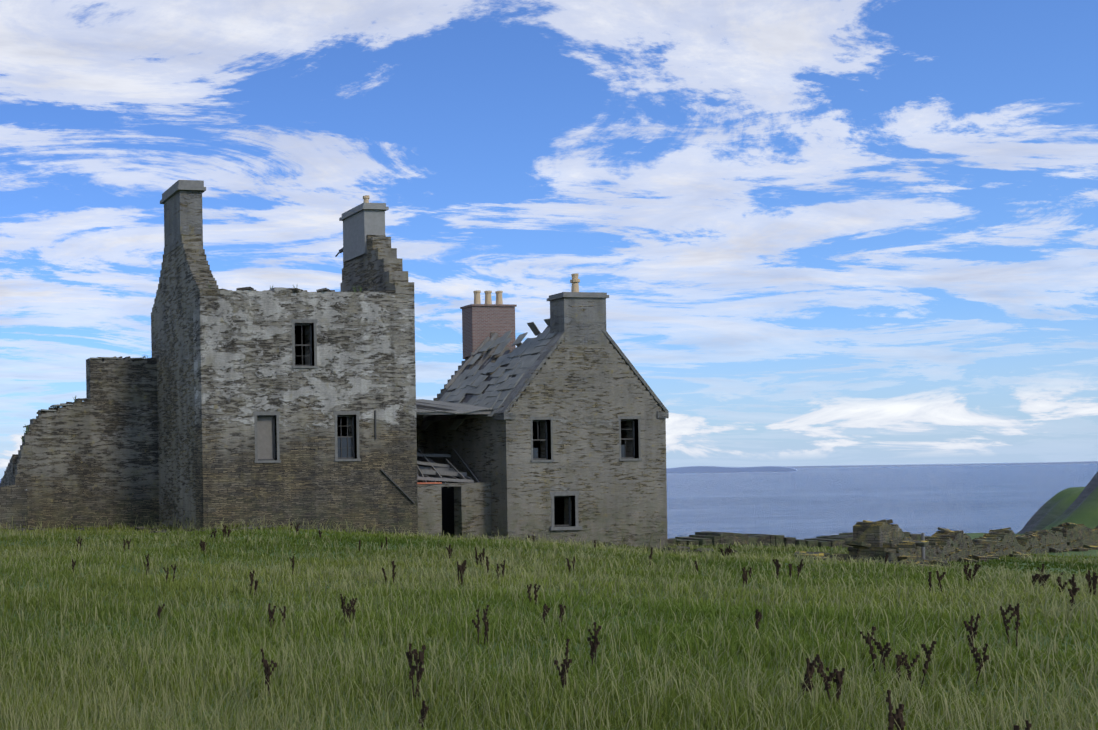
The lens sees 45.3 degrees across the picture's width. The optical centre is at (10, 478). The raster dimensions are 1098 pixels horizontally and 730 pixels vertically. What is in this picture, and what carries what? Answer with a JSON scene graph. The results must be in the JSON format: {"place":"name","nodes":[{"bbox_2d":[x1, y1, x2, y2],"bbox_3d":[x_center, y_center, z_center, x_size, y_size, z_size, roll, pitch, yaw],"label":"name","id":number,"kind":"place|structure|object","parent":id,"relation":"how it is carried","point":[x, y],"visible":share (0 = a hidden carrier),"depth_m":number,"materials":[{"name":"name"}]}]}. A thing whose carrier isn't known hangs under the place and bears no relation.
{"place":"outdoors","nodes":[
{"label":"outdoors","id":0,"kind":"place"},
{"bbox_2d":[0,454,17,486],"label":"broken wall edge","id":1,"kind":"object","parent":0,"point":[6,479],"depth_m":53.14,"materials":[{"name":"grey stone"}]},
{"bbox_2d":[21,285,361,441],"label":"grass tufts","id":2,"kind":"object","parent":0,"point":[147,356],"visible":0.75,"depth_m":51.40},
{"bbox_2d":[193,287,417,534],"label":"stone wall","id":3,"kind":"structure","parent":0,"point":[244,370],"depth_m":47.14,"materials":[{"name":"grey stone"}]},
{"bbox_2d":[257,417,272,458],"bbox_3d":[10.909,-1.740,47.113,0.750,1.830,0.060,-1,0,-10],"label":"window board","id":4,"kind":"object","parent":3,"relation":"in","point":[265,435],"depth_m":47.09,"materials":[{"name":"grey wood"}]},
{"bbox_2d":[253,319,360,462],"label":"window surrounds","id":5,"kind":"object","parent":3,"relation":"attached to","point":[306,321],"visible":0.65,"depth_m":47.11,"materials":[{"name":"grey stone"}]},
{"bbox_2d":[257,324,414,503],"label":"window openings","id":6,"kind":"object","parent":3,"relation":"in","point":[353,457],"depth_m":47.60,"materials":[{"name":"black wood"}]},
{"bbox_2d":[337,438,351,456],"bbox_3d":[14.517,-1.353,47.708,0.750,0.860,0.005,-1,0,-10],"label":"tower window glass","id":7,"kind":"object","parent":6,"relation":"in","point":[344,447],"visible":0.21,"depth_m":47.71,"materials":[{"name":"grey glass"}]},
{"bbox_2d":[416,415,423,460],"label":"link wall","id":8,"kind":"structure","parent":0,"point":[420,441],"depth_m":55.38,"materials":[{"name":"grey stone"}]},
{"bbox_2d":[417,483,491,537],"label":"outbuilding front wall","id":9,"kind":"structure","parent":0,"point":[472,508],"depth_m":49.69,"materials":[{"name":"grey stone"}]},
{"bbox_2d":[417,482,441,483],"bbox_3d":[18.463,0.209,49.621,1.860,0.070,0.700,-1,0,-10],"label":"red link tile ledge","id":10,"kind":"object","parent":9,"relation":"on","point":[429,482],"visible":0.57,"depth_m":49.35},
{"bbox_2d":[416,399,493,413],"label":"lean-to roof","id":11,"kind":"structure","parent":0,"point":[471,408],"depth_m":51.23,"materials":[{"name":"grey stone"}]},
{"bbox_2d":[424,416,496,536],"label":"wing wall","id":12,"kind":"structure","parent":0,"point":[471,442],"depth_m":51.32,"materials":[{"name":"grey stone"}]},
{"bbox_2d":[444,332,510,388],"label":"wing roof rafters","id":13,"kind":"object","parent":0,"point":[487,354],"visible":0.27,"depth_m":55.49,"materials":[{"name":"grey wood"}]},
{"bbox_2d":[422,326,549,421],"bbox_3d":[25.263,-5.305,53.075,8.200,4.797,6.100,-1,0,-10],"label":"wing roof sarking","id":14,"kind":"object","parent":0,"point":[466,398],"visible":0.06,"depth_m":52.95,"materials":[{"name":"grey wood"}]},
{"bbox_2d":[418,318,555,429],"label":"wing roof slates","id":15,"kind":"object","parent":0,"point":[520,358],"visible":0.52,"depth_m":51.90,"materials":[{"name":"grey stone"}]},
{"bbox_2d":[460,304,516,358],"bbox_3d":[24.640,-7.546,56.526,2.520,2.700,1.020,-1,0,-10],"label":"chimney stack","id":16,"kind":"object","parent":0,"point":[480,322],"visible":0.82,"depth_m":56.11,"materials":[{"name":"brown brick"}]},
{"bbox_2d":[473,290,502,303],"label":"chimney pots","id":17,"kind":"object","parent":16,"relation":"on","point":[488,300],"visible":0.79,"depth_m":56.40,"materials":[{"name":"beige ceramic"}]},
{"bbox_2d":[0,462,1097,539],"bbox_3d":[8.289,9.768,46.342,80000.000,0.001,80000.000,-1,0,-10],"label":"sea","id":18,"kind":"structure","parent":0,"point":[802,503],"depth_m":332.36,"materials":[{"name":"liquid"}]},
{"bbox_2d":[0,472,1097,729],"bbox_3d":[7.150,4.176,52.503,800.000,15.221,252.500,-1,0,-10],"label":"terrain","id":19,"kind":"structure","parent":0,"point":[1072,506],"depth_m":19.39,"materials":[{"name":"green plant"}]},
{"bbox_2d":[0,483,27,529],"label":"boundary wall","id":20,"kind":"structure","parent":19,"relation":"on","point":[13,500],"depth_m":51.23,"materials":[{"name":"stone"}]},
{"bbox_2d":[12,356,158,528],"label":"ruined wall","id":21,"kind":"structure","parent":19,"relation":"on","point":[91,461],"depth_m":51.98,"materials":[{"name":"grey stone"}]},
{"bbox_2d":[38,357,143,411],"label":"wall coping stones","id":22,"kind":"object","parent":21,"relation":"on","point":[61,405],"depth_m":51.98,"materials":[{"name":"grey stone"}]},
{"bbox_2d":[151,234,219,528],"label":"tower wall","id":23,"kind":"structure","parent":19,"relation":"on","point":[186,278],"depth_m":49.29,"materials":[{"name":"stone"}]},
{"bbox_2d":[164,190,202,254],"bbox_3d":[7.852,-11.577,49.876,1.040,2.400,2.300,-1,0,-10],"label":"chimney stack","id":24,"kind":"object","parent":23,"relation":"on","point":[182,212],"visible":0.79,"depth_m":48.81,"materials":[{"name":"stone"}]},
{"bbox_2d":[160,180,205,203],"bbox_3d":[7.828,-13.052,49.876,1.320,0.550,2.600,-1,0,-10],"label":"chimney cap","id":25,"kind":"object","parent":24,"relation":"on","point":[182,185],"visible":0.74,"depth_m":48.71,"materials":[{"name":"stone"}]},
{"bbox_2d":[23,287,395,427],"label":"wall-top stones","id":26,"kind":"object","parent":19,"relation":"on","point":[247,288],"visible":0.29,"depth_m":47.82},
{"bbox_2d":[151,317,304,525],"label":"tower wall","id":27,"kind":"structure","parent":19,"relation":"on","point":[299,350],"depth_m":53.53,"materials":[{"name":"stone"}]},
{"bbox_2d":[337,235,413,435],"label":"gable","id":28,"kind":"structure","parent":19,"relation":"on","point":[377,266],"depth_m":49.73,"materials":[{"name":"stone"}]},
{"bbox_2d":[343,210,384,261],"bbox_3d":[16.542,-11.317,51.354,1.020,2.000,2.100,-1,0,-10],"label":"chimney stack","id":29,"kind":"object","parent":28,"relation":"on","point":[359,227],"visible":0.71,"depth_m":50.63,"materials":[{"name":"grey concrete"}]},
{"bbox_2d":[339,203,388,220],"bbox_3d":[16.523,-12.472,51.354,1.260,0.310,2.340,-1,0,-10],"label":"chimney cap","id":30,"kind":"object","parent":29,"relation":"on","point":[363,206],"visible":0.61,"depth_m":50.33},
{"bbox_2d":[363,195,369,202],"bbox_3d":[16.557,-12.882,51.057,0.300,0.510,0.300,-1,0,-10],"label":"chimney pot","id":31,"kind":"object","parent":30,"relation":"on","point":[366,198],"visible":0.79,"depth_m":50.95,"materials":[{"name":"ceramic"}]},
{"bbox_2d":[14,523,736,552],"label":"fallen stones","id":32,"kind":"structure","parent":19,"relation":"on","point":[304,528],"depth_m":47.54,"materials":[{"name":"grey stone"}]},
{"bbox_2d":[417,476,459,536],"bbox_3d":[19.221,1.792,52.586,4.300,3.800,5.000,-1,0,-10],"label":"link inner partition","id":33,"kind":"object","parent":19,"relation":"on","point":[447,495],"depth_m":52.14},
{"bbox_2d":[416,401,490,487],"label":"roof timbers","id":34,"kind":"object","parent":19,"relation":"on","point":[436,471],"visible":0.35,"depth_m":50.88,"materials":[{"name":"grey wood"}]},
{"bbox_2d":[423,332,511,440],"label":"wing gable wall","id":35,"kind":"structure","parent":19,"relation":"on","point":[439,395],"depth_m":56.05,"materials":[{"name":"grey stone"}]},
{"bbox_2d":[533,422,563,524],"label":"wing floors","id":36,"kind":"structure","parent":19,"relation":"on","point":[558,510],"depth_m":52.71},
{"bbox_2d":[0,513,1097,729],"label":"field grass","id":37,"kind":"structure","parent":19,"relation":"on","point":[735,707],"depth_m":13.81,"materials":[{"name":"green plant"}]},
{"bbox_2d":[496,338,667,547],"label":"front gable wall","id":38,"kind":"structure","parent":19,"relation":"on","point":[585,396],"depth_m":49.39,"materials":[{"name":"grey stone"}]},
{"bbox_2d":[550,297,606,344],"bbox_3d":[25.784,-7.075,49.846,2.100,2.120,0.970,-1,0,-10],"label":"chimney stack","id":39,"kind":"object","parent":38,"relation":"on","point":[583,320],"visible":0.79,"depth_m":49.39,"materials":[{"name":"grey stone"}]},
{"bbox_2d":[547,292,608,300],"bbox_3d":[25.765,-8.255,49.846,2.300,0.240,1.150,-1,0,-10],"label":"chimney cap","id":40,"kind":"object","parent":39,"relation":"on","point":[579,295],"visible":0.79,"depth_m":49.35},
{"bbox_2d":[570,273,579,291],"bbox_3d":[25.653,-8.833,49.854,0.400,0.920,0.400,-1,0,-10],"label":"chimney pot","id":41,"kind":"object","parent":40,"relation":"on","point":[575,281],"visible":0.85,"depth_m":49.73,"materials":[{"name":"beige ceramic"}]},
{"bbox_2d":[493,328,668,419],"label":"wing front skews","id":42,"kind":"object","parent":38,"relation":"on","point":[529,374],"visible":0.58,"depth_m":49.25,"materials":[{"name":"grey stone"}]},
{"bbox_2d":[533,419,634,526],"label":"wing window frames","id":43,"kind":"structure","parent":38,"relation":"in","point":[625,457],"depth_m":49.55,"materials":[{"name":"black wood"}]},
{"bbox_2d":[533,445,624,457],"bbox_3d":[25.672,-1.227,49.626,4.780,0.570,0.005,-1,0,-10],"label":"window glass","id":44,"kind":"object","parent":43,"relation":"in","point":[535,452],"visible":0.43,"depth_m":49.28,"materials":[{"name":"black glass"}]},
{"bbox_2d":[530,416,641,530],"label":"window surrounds","id":45,"kind":"object","parent":38,"relation":"attached to","point":[571,494],"visible":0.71,"depth_m":49.18,"materials":[{"name":"grey stone"}]},
{"bbox_2d":[72,523,1097,729],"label":"dock weeds","id":46,"kind":"object","parent":19,"relation":"on","point":[838,681],"visible":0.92,"depth_m":11.80,"materials":[{"name":"brown plant"}]},
{"bbox_2d":[621,421,626,456],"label":"wing wall","id":47,"kind":"structure","parent":19,"relation":"on","point":[623,430],"depth_m":51.64,"materials":[{"name":"stone"}]},
{"bbox_2d":[668,531,931,547],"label":"shore rock bank","id":48,"kind":"structure","parent":19,"relation":"on","point":[706,538],"depth_m":61.96,"materials":[{"name":"stone"}]},
{"bbox_2d":[794,540,949,566],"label":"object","id":49,"kind":"object","parent":19,"relation":"on","point":[889,547],"visible":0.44,"depth_m":40.26,"materials":[{"name":"stone"}]},
{"bbox_2d":[921,533,924,559],"bbox_3d":[36.075,2.972,43.379,0.111,1.650,0.111,-1,0,-32],"label":"fence post","id":50,"kind":"object","parent":19,"relation":"on","point":[922,548],"visible":0.65,"depth_m":43.35,"materials":[{"name":"grey wood"}]},
{"bbox_2d":[849,519,1089,565],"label":"field dyke","id":51,"kind":"structure","parent":19,"relation":"on","point":[944,545],"depth_m":48.36,"materials":[{"name":"stone"}]},
{"bbox_2d":[1050,522,1097,549],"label":"field dyke","id":52,"kind":"structure","parent":19,"relation":"on","point":[1081,535],"depth_m":66.91,"materials":[{"name":"stone"}]},
{"bbox_2d":[0,0,1097,478],"label":"sky","id":53,"kind":"structure","parent":0,"point":[818,232],"materials":[{"name":"blue"}]},
{"bbox_2d":[666,466,797,472],"bbox_3d":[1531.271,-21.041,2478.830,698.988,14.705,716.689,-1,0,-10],"label":"distant island","id":54,"kind":"structure","parent":0,"point":[694,469],"depth_m":2186.54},
{"bbox_2d":[786,461,1097,467],"bbox_3d":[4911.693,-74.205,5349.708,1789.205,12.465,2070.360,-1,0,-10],"label":"distant island","id":55,"kind":"structure","parent":0,"point":[1084,462],"depth_m":5382.47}
]}

